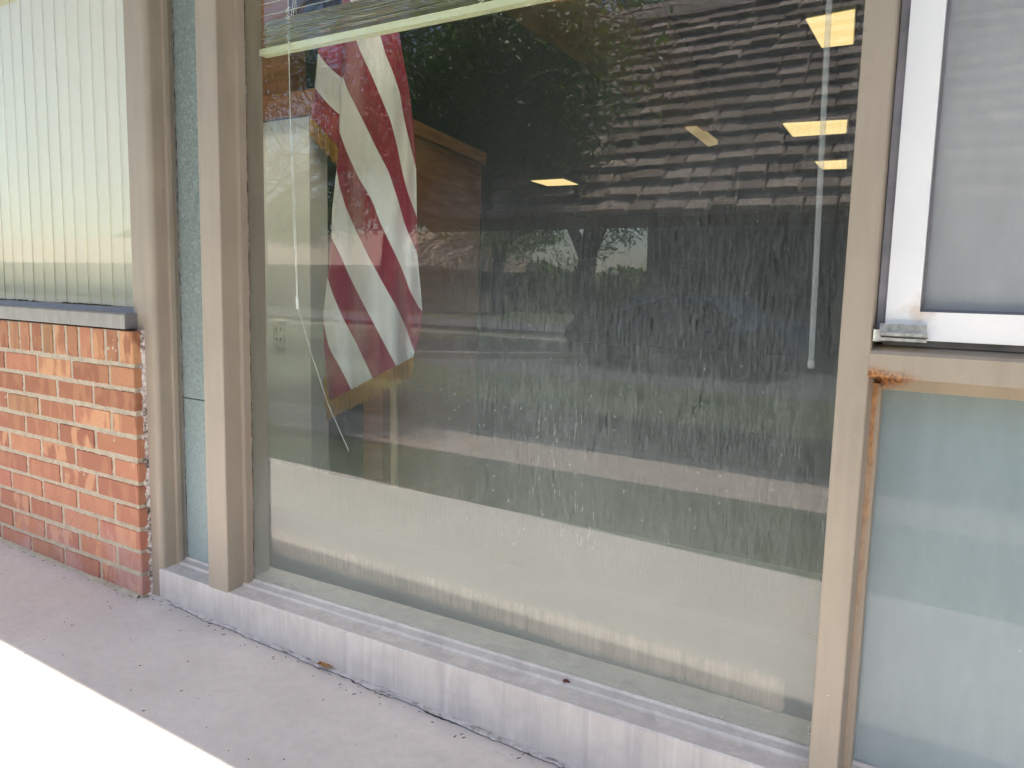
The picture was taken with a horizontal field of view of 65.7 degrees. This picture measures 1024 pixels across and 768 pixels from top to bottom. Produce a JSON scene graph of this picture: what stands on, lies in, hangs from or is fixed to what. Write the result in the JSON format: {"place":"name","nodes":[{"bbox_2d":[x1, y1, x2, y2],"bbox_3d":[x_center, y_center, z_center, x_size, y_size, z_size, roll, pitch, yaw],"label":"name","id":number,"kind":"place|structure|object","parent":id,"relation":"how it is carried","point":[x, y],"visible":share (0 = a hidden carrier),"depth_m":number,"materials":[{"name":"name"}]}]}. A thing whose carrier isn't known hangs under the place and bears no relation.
{"place":"outdoors","nodes":[
{"label":"outdoors","id":0,"kind":"place"},
{"bbox_2d":[329,336,837,573],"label":"floor","id":1,"kind":"structure","parent":0,"point":[579,460],"depth_m":7.45,"materials":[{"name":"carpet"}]},
{"bbox_2d":[261,0,305,95],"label":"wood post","id":2,"kind":"object","parent":1,"relation":"on","point":[275,74],"depth_m":3.81,"materials":[{"name":"brown wood"}]},
{"bbox_2d":[263,88,328,473],"bbox_3d":[-1.095,-0.134,3.593,0.953,2.205,0.160,6,8,33],"label":"white partition","id":3,"kind":"object","parent":1,"relation":"on","point":[298,428],"visible":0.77,"depth_m":3.39,"materials":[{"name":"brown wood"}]},
{"bbox_2d":[390,377,398,487],"bbox_3d":[-0.419,-0.546,2.926,0.320,3.218,0.320,6,8,33],"label":"flagpole","id":4,"kind":"object","parent":1,"relation":"on","point":[394,434],"visible":0.04,"depth_m":3.02,"materials":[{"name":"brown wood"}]},
{"bbox_2d":[309,0,422,419],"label":"striped flag","id":5,"kind":"object","parent":4,"relation":"hanging from","point":[361,121],"visible":0.95,"depth_m":2.75,"materials":[{"name":"multicoloured fabric"}]},
{"bbox_2d":[363,119,485,501],"bbox_3d":[-0.526,-0.315,4.708,0.200,2.317,1.272,4,8,22],"label":"wood partition","id":6,"kind":"object","parent":1,"relation":"on","point":[437,426],"visible":0.54,"depth_m":4.74,"materials":[{"name":"brown wood"}]},
{"bbox_2d":[0,136,850,358],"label":"room wall","id":7,"kind":"structure","parent":1,"relation":"on","point":[760,276],"depth_m":19.20,"materials":[{"name":"grey paint"}]},
{"bbox_2d":[10,0,864,209],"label":"ceiling","id":8,"kind":"structure","parent":7,"relation":"on","point":[506,100],"depth_m":9.25,"materials":[{"name":"tile"}]},
{"bbox_2d":[530,177,578,185],"bbox_3d":[0.845,-3.983,15.627,0.734,0.042,0.888,5,8,26],"label":"ceiling light","id":9,"kind":"object","parent":8,"relation":"attached to","point":[557,181],"visible":1,"depth_m":15.47,"materials":[{"name":"beige plastic"}]},
{"bbox_2d":[502,0,713,130],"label":"ceiling beam","id":10,"kind":"structure","parent":8,"relation":"attached to","point":[637,51],"depth_m":5.79,"materials":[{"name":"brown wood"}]},
{"bbox_2d":[685,126,717,146],"bbox_3d":[2.111,-2.912,8.721,0.122,0.400,1.122,5,8,25],"label":"ceiling light","id":11,"kind":"object","parent":8,"relation":"hanging from","point":[707,138],"visible":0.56,"depth_m":8.68,"materials":[{"name":"beige plastic"}]},
{"bbox_2d":[781,116,848,136],"bbox_3d":[3.813,-3.195,9.868,0.766,0.042,0.923,5,8,27],"label":"ceiling light","id":12,"kind":"object","parent":8,"relation":"attached to","point":[815,126],"visible":1,"depth_m":9.72,"materials":[{"name":"beige plastic"}]},
{"bbox_2d":[805,3,856,47],"bbox_3d":[2.522,-2.763,6.157,0.365,0.042,0.884,5,8,29],"label":"ceiling light","id":13,"kind":"object","parent":8,"relation":"attached to","point":[832,27],"visible":1,"depth_m":6.04,"materials":[{"name":"beige plastic"}]},
{"bbox_2d":[814,157,847,168],"bbox_3d":[5.096,-3.514,12.673,0.480,0.042,0.952,4,8,22],"label":"ceiling light","id":14,"kind":"object","parent":8,"relation":"attached to","point":[835,163],"visible":1,"depth_m":12.48,"materials":[{"name":"beige plastic"}]},
{"bbox_2d":[268,461,821,720],"bbox_3d":[0.168,0.799,2.155,4.500,0.730,0.420,6,8,33],"label":"window ledge","id":15,"kind":"object","parent":1,"relation":"on","point":[364,537],"depth_m":2.01,"materials":[{"name":"white paint"}]},
{"label":"ground","id":16,"kind":"structure","parent":0,"visible":0},
{"bbox_2d":[0,542,558,767],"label":"porch slab","id":17,"kind":"structure","parent":16,"relation":"on","point":[259,707],"depth_m":1.89,"materials":[{"name":"concrete"}]},
{"bbox_2d":[0,318,152,598],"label":"brick wall","id":18,"kind":"structure","parent":17,"relation":"on","point":[74,479],"depth_m":2.59,"materials":[{"name":"red brick"}]},
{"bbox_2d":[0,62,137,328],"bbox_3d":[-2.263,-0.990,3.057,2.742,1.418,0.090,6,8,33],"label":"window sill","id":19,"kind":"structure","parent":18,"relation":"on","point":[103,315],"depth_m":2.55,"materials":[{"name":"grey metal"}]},
{"bbox_2d":[0,0,133,306],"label":"vertical blind","id":20,"kind":"object","parent":19,"relation":"attached to","point":[83,101],"visible":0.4,"depth_m":2.64,"materials":[{"name":"white plastic"}]},
{"bbox_2d":[1,547,533,762],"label":"leaf litter","id":21,"kind":"object","parent":17,"relation":"on","point":[273,658],"visible":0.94,"depth_m":1.97,"materials":[{"name":"brown plant"}]},
{"bbox_2d":[317,661,333,667],"bbox_3d":[-0.486,0.732,2.068,0.056,0.004,0.030,6,8,33],"label":"dead leaf","id":22,"kind":"object","parent":17,"relation":"on","point":[323,664],"visible":1,"depth_m":2.07,"materials":[{"name":"brown plant"}]},
{"bbox_2d":[123,0,1023,767],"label":"window wall","id":23,"kind":"structure","parent":17,"relation":"on","point":[921,644],"depth_m":1.40,"materials":[{"name":"beige paint"}]},
{"bbox_2d":[259,0,555,450],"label":"venetian blind","id":24,"kind":"object","parent":23,"relation":"attached to","point":[431,16],"visible":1,"depth_m":2.00,"materials":[{"name":"white plastic"}]}
]}

